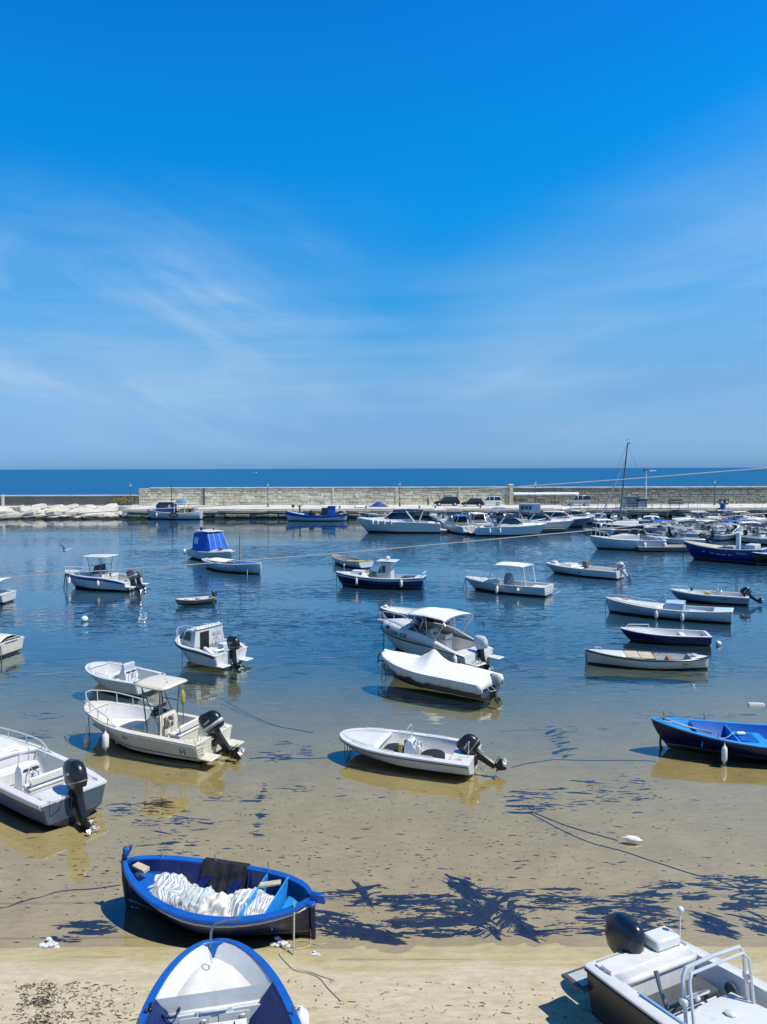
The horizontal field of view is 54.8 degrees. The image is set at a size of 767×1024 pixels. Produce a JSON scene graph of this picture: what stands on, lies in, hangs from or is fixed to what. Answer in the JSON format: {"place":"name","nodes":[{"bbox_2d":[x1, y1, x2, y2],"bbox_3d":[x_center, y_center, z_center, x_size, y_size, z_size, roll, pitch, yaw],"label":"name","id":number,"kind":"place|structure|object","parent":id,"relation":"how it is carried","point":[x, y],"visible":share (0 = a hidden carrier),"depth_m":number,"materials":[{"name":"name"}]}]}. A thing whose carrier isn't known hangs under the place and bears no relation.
{"place":"outdoors","nodes":[
{"label":"outdoors","id":0,"kind":"place"},
{"bbox_2d":[0,503,139,519],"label":"rock revetment","id":1,"kind":"object","parent":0,"point":[32,510],"visible":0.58,"depth_m":134.64,"materials":[{"name":"stone"}]},
{"bbox_2d":[0,468,765,518],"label":"overhead cable","id":2,"kind":"object","parent":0,"point":[384,496],"visible":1,"depth_m":13.00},
{"bbox_2d":[0,630,766,1023],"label":"sand","id":3,"kind":"structure","parent":0,"point":[140,950],"depth_m":18.22,"materials":[{"name":"sand"}]},
{"bbox_2d":[38,937,59,947],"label":"litter","id":4,"kind":"object","parent":3,"relation":"on","point":[51,943],"visible":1,"depth_m":13.67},
{"bbox_2d":[0,885,119,907],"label":"mooring rope","id":5,"kind":"object","parent":3,"relation":"on","point":[59,891],"visible":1,"depth_m":15.52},
{"bbox_2d":[136,917,300,1023],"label":"rowing boat","id":6,"kind":"object","parent":3,"relation":"on","point":[210,980],"visible":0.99,"depth_m":11.05,"materials":[{"name":"blue paint"}]},
{"bbox_2d":[296,1004,308,1023],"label":"fender","id":7,"kind":"object","parent":6,"relation":"hanging from","point":[303,1014],"visible":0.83,"depth_m":10.70,"materials":[{"name":"white plastic"}]},
{"bbox_2d":[121,845,325,954],"bbox_3d":[-3.164,7.367,14.325,4.316,1.336,1.801,1,6,15],"label":"rowing boat","id":8,"kind":"object","parent":3,"relation":"on","point":[290,909],"visible":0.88,"depth_m":14.10,"materials":[{"name":"blue paint"}]},
{"bbox_2d":[132,862,149,873],"bbox_3d":[-4.836,7.090,14.731,0.350,0.080,0.160,3,7,32],"label":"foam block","id":9,"kind":"object","parent":8,"relation":"in","point":[140,867],"visible":1,"depth_m":14.68,"materials":[{"name":"white plastic"}]},
{"bbox_2d":[148,872,194,905],"bbox_3d":[-4.315,7.423,14.590,1.257,0.378,0.946,1,6,15],"label":"striped cloth","id":10,"kind":"object","parent":8,"relation":"in","point":[170,889],"visible":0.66,"depth_m":14.49,"materials":[{"name":"fabric"}]},
{"bbox_2d":[174,884,215,913],"bbox_3d":[-3.642,7.457,14.261,0.767,0.408,0.876,1,6,15],"label":"crumpled cloth","id":11,"kind":"object","parent":8,"relation":"in","point":[192,899],"visible":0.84,"depth_m":14.10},
{"bbox_2d":[197,891,232,916],"bbox_3d":[-3.126,7.460,14.066,1.014,0.461,0.838,1,6,15],"label":"pale sailcloth","id":12,"kind":"object","parent":8,"relation":"on","point":[215,904],"visible":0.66,"depth_m":13.90,"materials":[{"name":"fabric"}]},
{"bbox_2d":[199,857,249,892],"bbox_3d":[-3.264,7.416,14.964,0.956,0.524,0.668,1,6,15],"label":"black oilskin","id":13,"kind":"object","parent":8,"relation":"on","point":[223,872],"visible":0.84,"depth_m":15.04,"materials":[{"name":"fabric"}]},
{"bbox_2d":[227,887,274,915],"bbox_3d":[-2.593,7.475,14.109,1.033,0.409,1.076,1,6,15],"label":"striped cloth","id":14,"kind":"object","parent":8,"relation":"in","point":[259,904],"visible":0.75,"depth_m":14.04,"materials":[{"name":"fabric"}]},
{"bbox_2d":[259,879,280,887],"bbox_3d":[-2.215,7.261,14.438,0.420,0.050,0.130,-9,6,1],"label":"plank","id":15,"kind":"object","parent":8,"relation":"in","point":[269,883],"visible":1,"depth_m":14.40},
{"bbox_2d":[223,699,313,732],"bbox_3d":[-4.528,7.509,27.178,5.495,0.061,0.454,3,5,44],"label":"mooring rope","id":16,"kind":"object","parent":3,"relation":"on","point":[267,722],"visible":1,"depth_m":26.46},
{"bbox_2d":[269,936,290,946],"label":"litter","id":17,"kind":"object","parent":3,"relation":"on","point":[279,943],"visible":1,"depth_m":13.68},
{"bbox_2d":[0,980,589,1023],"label":"beach debris","id":18,"kind":"object","parent":3,"relation":"on","point":[41,1004],"visible":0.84,"depth_m":12.06,"materials":[{"name":"plant"}]},
{"bbox_2d":[289,937,326,948],"bbox_3d":[-1.411,8.009,13.757,0.678,0.046,0.317,-1,4,-18],"label":"rope","id":19,"kind":"object","parent":3,"relation":"on","point":[310,942],"visible":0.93,"depth_m":13.71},
{"bbox_2d":[279,948,339,998],"bbox_3d":[-1.306,8.014,12.779,0.444,0.099,1.758,-2,4,-29],"label":"rope","id":20,"kind":"object","parent":3,"relation":"on","point":[304,971],"visible":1,"depth_m":12.88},
{"bbox_2d":[0,713,766,945],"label":"seaweed","id":21,"kind":"object","parent":3,"relation":"on","point":[482,915],"visible":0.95,"depth_m":14.97,"materials":[{"name":"plant"}]},
{"bbox_2d":[339,724,506,774],"bbox_3d":[1.111,7.033,22.078,5.190,1.267,1.862,1,5,21],"label":"motor boat","id":22,"kind":"object","parent":3,"relation":"on","point":[464,755],"visible":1,"depth_m":21.94,"materials":[{"name":"white paint"}]},
{"bbox_2d":[531,811,617,840],"bbox_3d":[4.664,7.798,18.359,2.356,0.056,0.142,3,5,42],"label":"mooring rope","id":23,"kind":"object","parent":3,"relation":"on","point":[574,828],"visible":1,"depth_m":18.22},
{"bbox_2d":[511,759,655,767],"bbox_3d":[6.025,7.597,22.508,4.525,0.078,0.548,-1,3,-6],"label":"mooring rope","id":24,"kind":"object","parent":3,"relation":"on","point":[586,760],"visible":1,"depth_m":22.57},
{"bbox_2d":[622,835,642,842],"bbox_3d":[5.873,7.714,17.434,0.450,0.150,0.150,5,4,12],"label":"fender","id":25,"kind":"object","parent":3,"relation":"on","point":[631,838],"visible":1,"depth_m":17.39,"materials":[{"name":"white plastic"}]},
{"bbox_2d":[531,813,759,898],"bbox_3d":[5.678,7.861,17.032,5.531,0.081,0.381,3,5,43],"label":"mooring rope","id":26,"kind":"object","parent":3,"relation":"on","point":[648,859],"visible":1,"depth_m":16.67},
{"bbox_2d":[561,906,766,1023],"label":"motor boat","id":27,"kind":"object","parent":3,"relation":"on","point":[663,975],"visible":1,"depth_m":11.18,"materials":[{"name":"white paint"}]},
{"bbox_2d":[651,711,766,759],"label":"fishing boat","id":28,"kind":"object","parent":3,"relation":"on","point":[751,743],"visible":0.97,"depth_m":22.98,"materials":[{"name":"blue paint"}]},
{"bbox_2d":[721,741,726,763],"bbox_3d":[10.166,7.179,22.044,0.170,0.691,0.170,0,3,9],"label":"fender","id":29,"kind":"object","parent":28,"relation":"hanging from","point":[724,754],"visible":1,"depth_m":21.99,"materials":[{"name":"white plastic"}]},
{"bbox_2d":[0,517,766,714],"bbox_3d":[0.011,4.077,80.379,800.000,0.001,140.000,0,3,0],"label":"harbour water","id":30,"kind":"structure","parent":0,"point":[300,598],"depth_m":51.46,"materials":[{"name":"liquid"}]},
{"bbox_2d":[0,578,16,603],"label":"motor boat","id":31,"kind":"object","parent":30,"relation":"on","point":[7,596],"visible":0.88,"depth_m":49.14,"materials":[{"name":"white paint"}]},
{"bbox_2d":[0,633,23,659],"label":"motor boat","id":32,"kind":"object","parent":30,"relation":"on","point":[10,644],"visible":0.98,"depth_m":35.28,"materials":[{"name":"grey paint"}]},
{"bbox_2d":[0,727,106,834],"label":"motor boat","id":33,"kind":"object","parent":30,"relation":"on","point":[44,785],"visible":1,"depth_m":18.93,"materials":[{"name":"white paint"}]},
{"bbox_2d":[64,554,148,590],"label":"motor boat","id":34,"kind":"object","parent":30,"relation":"on","point":[130,580],"visible":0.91,"depth_m":53.93,"materials":[{"name":"white paint"}]},
{"bbox_2d":[85,661,165,696],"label":"motor boat","id":35,"kind":"object","parent":30,"relation":"on","point":[118,676],"visible":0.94,"depth_m":29.60,"materials":[{"name":"white paint"}]},
{"bbox_2d":[84,675,244,762],"bbox_3d":[-7.194,6.502,23.632,6.368,2.483,2.184,1,4,24],"label":"motor boat","id":36,"kind":"object","parent":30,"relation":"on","point":[159,729],"visible":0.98,"depth_m":23.17,"materials":[{"name":"white paint"}]},
{"bbox_2d":[84,715,89,748],"bbox_3d":[-9.595,7.152,23.890,0.190,1.170,0.190,1,4,24],"label":"fender","id":37,"kind":"object","parent":36,"relation":"hanging from","point":[86,741],"visible":0.94,"depth_m":23.85,"materials":[{"name":"white plastic"}]},
{"bbox_2d":[102,727,108,750],"bbox_3d":[-8.694,7.103,23.122,0.220,0.731,0.220,1,4,24],"label":"fender","id":38,"kind":"object","parent":36,"relation":"hanging from","point":[105,740],"visible":1,"depth_m":23.05,"materials":[{"name":"white plastic"}]},
{"bbox_2d":[147,483,202,519],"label":"trawler","id":39,"kind":"object","parent":30,"relation":"on","point":[194,513],"visible":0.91,"depth_m":128.70,"materials":[{"name":"blue paint"}]},
{"bbox_2d":[175,591,217,604],"bbox_3d":[-12.210,5.670,48.280,2.842,0.866,1.222,-2,4,-33],"label":"skiff","id":40,"kind":"object","parent":30,"relation":"on","point":[195,600],"visible":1,"depth_m":48.12,"materials":[{"name":"plastic"}]},
{"bbox_2d":[186,527,234,558],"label":"cabin boat","id":41,"kind":"object","parent":30,"relation":"on","point":[209,543],"visible":0.79,"depth_m":70.72,"materials":[{"name":"white paint"}]},
{"bbox_2d":[175,611,253,672],"bbox_3d":[-7.852,5.777,33.560,3.973,2.581,2.299,2,4,34],"label":"cabin boat","id":42,"kind":"object","parent":30,"relation":"on","point":[209,645],"visible":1,"depth_m":33.04,"materials":[{"name":"white paint"}]},
{"bbox_2d":[202,535,261,574],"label":"fishing boat","id":43,"kind":"object","parent":30,"relation":"on","point":[248,567],"visible":0.94,"depth_m":62.59,"materials":[{"name":"blue paint"}]},
{"bbox_2d":[285,504,347,520],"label":"fishing boat","id":44,"kind":"object","parent":30,"relation":"on","point":[328,513],"visible":0.94,"depth_m":123.69,"materials":[{"name":"blue paint"}]},
{"bbox_2d":[332,554,373,568],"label":"rowing boat","id":45,"kind":"object","parent":30,"relation":"on","point":[352,562],"visible":0.98,"depth_m":65.74,"materials":[{"name":"white paint"}]},
{"bbox_2d":[336,556,425,589],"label":"fishing boat","id":46,"kind":"object","parent":30,"relation":"on","point":[383,577],"visible":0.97,"depth_m":54.16,"materials":[{"name":"blue paint"}]},
{"bbox_2d":[357,509,446,532],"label":"cabin cruiser","id":47,"kind":"object","parent":30,"relation":"on","point":[402,522],"visible":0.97,"depth_m":100.34,"materials":[{"name":"white paint"}]},
{"bbox_2d":[380,606,450,623],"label":"rowing boat","id":48,"kind":"object","parent":30,"relation":"on","point":[400,610],"visible":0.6,"depth_m":43.50,"materials":[{"name":"white paint"}]},
{"bbox_2d":[430,509,447,521],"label":"motor boat","id":49,"kind":"object","parent":30,"relation":"on","point":[436,517],"visible":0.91,"depth_m":123.96,"materials":[{"name":"white paint"}]},
{"bbox_2d":[377,649,503,703],"bbox_3d":[2.124,6.423,29.891,5.831,1.764,2.208,2,4,36],"label":"covered boat","id":50,"kind":"object","parent":30,"relation":"on","point":[433,669],"visible":1,"depth_m":29.00,"materials":[{"name":"white fabric"}]},
{"bbox_2d":[377,607,519,669],"bbox_3d":[2.530,5.746,34.563,7.489,2.506,2.859,3,5,44],"label":"cabin cruiser","id":51,"kind":"object","parent":30,"relation":"on","point":[421,633],"visible":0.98,"depth_m":34.09,"materials":[{"name":"white paint"}]},
{"bbox_2d":[440,515,476,534],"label":"cabin cruiser","id":52,"kind":"object","parent":30,"relation":"on","point":[460,524],"visible":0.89,"depth_m":100.48,"materials":[{"name":"white paint"}]},
{"bbox_2d":[462,512,493,525],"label":"cabin cruiser","id":53,"kind":"object","parent":30,"relation":"on","point":[479,518],"visible":0.49,"depth_m":104.88,"materials":[{"name":"white paint"}]},
{"bbox_2d":[486,512,505,524],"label":"cabin cruiser","id":54,"kind":"object","parent":30,"relation":"on","point":[493,520],"visible":0.52,"depth_m":110.99,"materials":[{"name":"white paint"}]},
{"bbox_2d":[440,528,564,531],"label":"pontoon","id":55,"kind":"object","parent":30,"relation":"on","point":[548,529],"visible":0.14,"depth_m":101.67,"materials":[{"name":"grey paint"}]},
{"bbox_2d":[469,516,546,535],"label":"cabin cruiser","id":56,"kind":"object","parent":30,"relation":"on","point":[510,525],"visible":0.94,"depth_m":95.41,"materials":[{"name":"white paint"}]},
{"bbox_2d":[463,562,559,596],"bbox_3d":[8.919,4.724,52.448,7.073,2.305,2.272,2,4,32],"label":"motor boat","id":57,"kind":"object","parent":30,"relation":"on","point":[508,583],"visible":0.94,"depth_m":51.99,"materials":[{"name":"white paint"}]},
{"bbox_2d":[506,503,547,518],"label":"work boat","id":58,"kind":"object","parent":30,"relation":"on","point":[530,507],"visible":0.27,"depth_m":118.69,"materials":[{"name":"grey metal"}]},
{"bbox_2d":[521,513,573,529],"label":"cabin cruiser","id":59,"kind":"object","parent":30,"relation":"on","point":[557,523],"visible":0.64,"depth_m":102.56,"materials":[{"name":"white paint"}]},
{"bbox_2d":[543,511,590,527],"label":"cabin cruiser","id":60,"kind":"object","parent":30,"relation":"on","point":[579,522],"visible":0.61,"depth_m":108.94,"materials":[{"name":"white paint"}]},
{"bbox_2d":[569,510,603,523],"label":"cabin cruiser","id":61,"kind":"object","parent":30,"relation":"on","point":[575,512],"visible":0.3,"depth_m":116.51,"materials":[{"name":"white paint"}]},
{"bbox_2d":[545,560,632,579],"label":"motor boat","id":62,"kind":"object","parent":30,"relation":"on","point":[618,572],"visible":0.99,"depth_m":59.58,"materials":[{"name":"plastic"}]},
{"bbox_2d":[591,513,609,524],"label":"cabin cruiser","id":63,"kind":"object","parent":30,"relation":"on","point":[603,516],"visible":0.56,"depth_m":110.84,"materials":[{"name":"white paint"}]},
{"bbox_2d":[593,519,615,535],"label":"motor boat","id":64,"kind":"object","parent":30,"relation":"on","point":[609,531],"visible":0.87,"depth_m":96.57,"materials":[{"name":"white paint"}]},
{"bbox_2d":[583,529,646,532],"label":"pontoon","id":65,"kind":"object","parent":30,"relation":"on","point":[627,531],"visible":0.19,"depth_m":98.83,"materials":[{"name":"grey paint"}]},
{"bbox_2d":[610,503,628,520],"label":"motor boat","id":66,"kind":"object","parent":30,"relation":"on","point":[615,517],"visible":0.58,"depth_m":118.00,"materials":[{"name":"white paint"}]},
{"bbox_2d":[589,525,666,550],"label":"motor boat","id":67,"kind":"object","parent":30,"relation":"on","point":[631,539],"visible":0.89,"depth_m":78.85,"materials":[{"name":"white paint"}]},
{"bbox_2d":[593,443,662,528],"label":"sailing boat","id":68,"kind":"object","parent":30,"relation":"on","point":[623,523],"visible":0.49,"depth_m":100.96,"materials":[{"name":"white paint"}]},
{"bbox_2d":[623,515,654,523],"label":"motor boat","id":69,"kind":"object","parent":30,"relation":"on","point":[639,519],"visible":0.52,"depth_m":113.93,"materials":[{"name":"white paint"}]},
{"bbox_2d":[584,647,713,671],"bbox_3d":[11.894,6.562,32.783,5.794,0.935,1.711,0,3,10],"label":"rowing boat","id":70,"kind":"object","parent":30,"relation":"on","point":[653,660],"visible":0.98,"depth_m":32.50,"materials":[{"name":"white paint"}]},
{"bbox_2d":[644,513,677,536],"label":"motor boat","id":71,"kind":"object","parent":30,"relation":"on","point":[669,533],"visible":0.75,"depth_m":95.02,"materials":[{"name":"white paint"}]},
{"bbox_2d":[635,544,687,550],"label":"pontoon","id":72,"kind":"object","parent":30,"relation":"on","point":[672,547],"visible":0.48,"depth_m":77.41,"materials":[{"name":"grey paint"}]},
{"bbox_2d":[620,624,711,644],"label":"rowing boat","id":73,"kind":"object","parent":30,"relation":"on","point":[670,636],"visible":0.98,"depth_m":37.16,"materials":[{"name":"blue paint"}]},
{"bbox_2d":[605,593,733,623],"bbox_3d":[16.707,5.559,43.582,7.088,1.580,2.021,2,4,28],"label":"fishing boat","id":74,"kind":"object","parent":30,"relation":"on","point":[672,609],"visible":0.98,"depth_m":43.08,"materials":[{"name":"white paint"}]},
{"bbox_2d":[645,520,709,544],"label":"motor boat","id":75,"kind":"object","parent":30,"relation":"on","point":[677,539],"visible":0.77,"depth_m":84.39,"materials":[{"name":"white paint"}]},
{"bbox_2d":[648,520,712,532],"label":"motor boat","id":76,"kind":"object","parent":30,"relation":"on","point":[708,527],"visible":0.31,"depth_m":94.53,"materials":[{"name":"white paint"}]},
{"bbox_2d":[676,522,702,537],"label":"motor boat","id":77,"kind":"object","parent":30,"relation":"on","point":[688,533],"visible":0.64,"depth_m":91.08,"materials":[{"name":"white paint"}]},
{"bbox_2d":[673,511,707,529],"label":"motor boat","id":78,"kind":"object","parent":30,"relation":"on","point":[690,525],"visible":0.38,"depth_m":99.72,"materials":[{"name":"white paint"}]},
{"bbox_2d":[690,511,715,523],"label":"motor boat","id":79,"kind":"object","parent":30,"relation":"on","point":[702,517],"visible":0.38,"depth_m":113.42,"materials":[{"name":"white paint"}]},
{"bbox_2d":[680,520,735,539],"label":"motor boat","id":80,"kind":"object","parent":30,"relation":"on","point":[709,531],"visible":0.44,"depth_m":92.12,"materials":[{"name":"white paint"}]},
{"bbox_2d":[661,584,762,604],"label":"motor boat","id":81,"kind":"object","parent":30,"relation":"on","point":[742,597],"visible":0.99,"depth_m":47.88,"materials":[{"name":"white paint"}]},
{"bbox_2d":[694,511,730,531],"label":"motor boat","id":82,"kind":"object","parent":30,"relation":"on","point":[706,521],"visible":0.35,"depth_m":95.75,"materials":[{"name":"white paint"}]},
{"bbox_2d":[709,506,739,525],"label":"motor boat","id":83,"kind":"object","parent":30,"relation":"on","point":[723,519],"visible":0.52,"depth_m":113.69,"materials":[{"name":"white paint"}]},
{"bbox_2d":[683,533,766,563],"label":"fishing boat","id":84,"kind":"object","parent":30,"relation":"on","point":[737,553],"visible":0.91,"depth_m":68.56,"materials":[{"name":"blue paint"}]},
{"bbox_2d":[705,513,749,540],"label":"motor boat","id":85,"kind":"object","parent":30,"relation":"on","point":[711,536],"visible":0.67,"depth_m":89.56,"materials":[{"name":"white paint"}]},
{"bbox_2d":[729,525,766,537],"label":"motor boat","id":86,"kind":"object","parent":30,"relation":"on","point":[756,534],"visible":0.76,"depth_m":87.91,"materials":[{"name":"white paint"}]},
{"bbox_2d":[737,519,761,533],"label":"motor boat","id":87,"kind":"object","parent":30,"relation":"on","point":[753,531],"visible":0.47,"depth_m":92.87,"materials":[{"name":"white paint"}]},
{"bbox_2d":[741,519,766,544],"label":"motor boat","id":88,"kind":"object","parent":30,"relation":"on","point":[762,539],"visible":0.81,"depth_m":85.31,"materials":[{"name":"white paint"}]},
{"bbox_2d":[743,511,766,534],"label":"motor boat","id":89,"kind":"object","parent":30,"relation":"on","point":[755,528],"visible":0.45,"depth_m":93.00,"materials":[{"name":"white paint"}]},
{"bbox_2d":[751,552,766,564],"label":"fishing boat","id":90,"kind":"object","parent":30,"relation":"on","point":[759,558],"visible":0.97,"depth_m":66.32,"materials":[{"name":"black paint"}]},
{"bbox_2d":[0,468,766,494],"bbox_3d":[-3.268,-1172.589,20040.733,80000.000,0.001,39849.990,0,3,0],"label":"sea","id":91,"kind":"structure","parent":0,"point":[73,482],"depth_m":650.69,"materials":[{"name":"liquid"}]},
{"bbox_2d":[0,513,766,577],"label":"overhead cable","id":92,"kind":"object","parent":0,"point":[380,549],"visible":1,"depth_m":12.05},
{"bbox_2d":[0,0,766,469],"label":"sky","id":93,"kind":"structure","parent":0,"point":[235,234],"materials":[{"name":"blue"}]},
{"bbox_2d":[6,504,766,517],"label":"breakwater","id":94,"kind":"object","parent":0,"point":[485,507],"visible":0.23,"depth_m":133.46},
{"bbox_2d":[0,495,138,505],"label":"sea wall","id":95,"kind":"structure","parent":94,"relation":"on","point":[30,500],"depth_m":146.22,"materials":[{"name":"stone"}]},
{"bbox_2d":[110,496,133,503],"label":"bush","id":96,"kind":"object","parent":95,"relation":"on","point":[124,499],"visible":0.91,"depth_m":145.94,"materials":[{"name":"green plant"}]},
{"bbox_2d":[139,486,508,504],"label":"sea wall","id":97,"kind":"structure","parent":94,"relation":"on","point":[212,495],"depth_m":146.04,"materials":[{"name":"beige stone"}]},
{"bbox_2d":[433,496,459,505],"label":"parked car","id":98,"kind":"object","parent":94,"relation":"on","point":[454,500],"visible":0.98,"depth_m":140.18,"materials":[{"name":"black paint"}]},
{"bbox_2d":[461,498,483,505],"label":"parked car","id":99,"kind":"object","parent":94,"relation":"on","point":[475,501],"visible":0.98,"depth_m":138.31,"materials":[{"name":"black paint"}]},
{"bbox_2d":[482,496,501,505],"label":"parked car","id":100,"kind":"object","parent":94,"relation":"on","point":[497,500],"visible":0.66,"depth_m":141.22,"materials":[{"name":"white paint"}]},
{"bbox_2d":[511,492,578,504],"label":"awning","id":101,"kind":"object","parent":94,"relation":"on","point":[545,493],"visible":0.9,"depth_m":142.67,"materials":[{"name":"white fabric"}]},
{"bbox_2d":[565,495,590,505],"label":"parked car","id":102,"kind":"object","parent":94,"relation":"on","point":[585,500],"visible":1,"depth_m":139.24,"materials":[{"name":"silver metal"}]},
{"bbox_2d":[622,497,640,507],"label":"service cabin","id":103,"kind":"object","parent":94,"relation":"on","point":[629,502],"visible":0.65,"depth_m":132.72,"materials":[{"name":"grey metal"}]},
{"bbox_2d":[636,498,646,507],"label":"service cabin","id":104,"kind":"object","parent":94,"relation":"on","point":[642,503],"visible":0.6,"depth_m":132.73,"materials":[{"name":"grey paint"}]},
{"bbox_2d":[667,499,683,503],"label":"bench","id":105,"kind":"object","parent":94,"relation":"on","point":[673,501],"visible":1,"depth_m":139.86,"materials":[{"name":"grey paint"}]},
{"bbox_2d":[126,509,766,518],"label":"quay","id":106,"kind":"structure","parent":0,"point":[232,516],"depth_m":130.82,"materials":[{"name":"concrete"}]},
{"bbox_2d":[508,484,513,503],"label":"stone pier","id":107,"kind":"structure","parent":0,"point":[510,495],"depth_m":145.68,"materials":[{"name":"beige stone"}]},
{"bbox_2d":[513,486,766,503],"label":"sea wall","id":108,"kind":"structure","parent":0,"point":[705,495],"depth_m":146.04,"materials":[{"name":"grey stone"}]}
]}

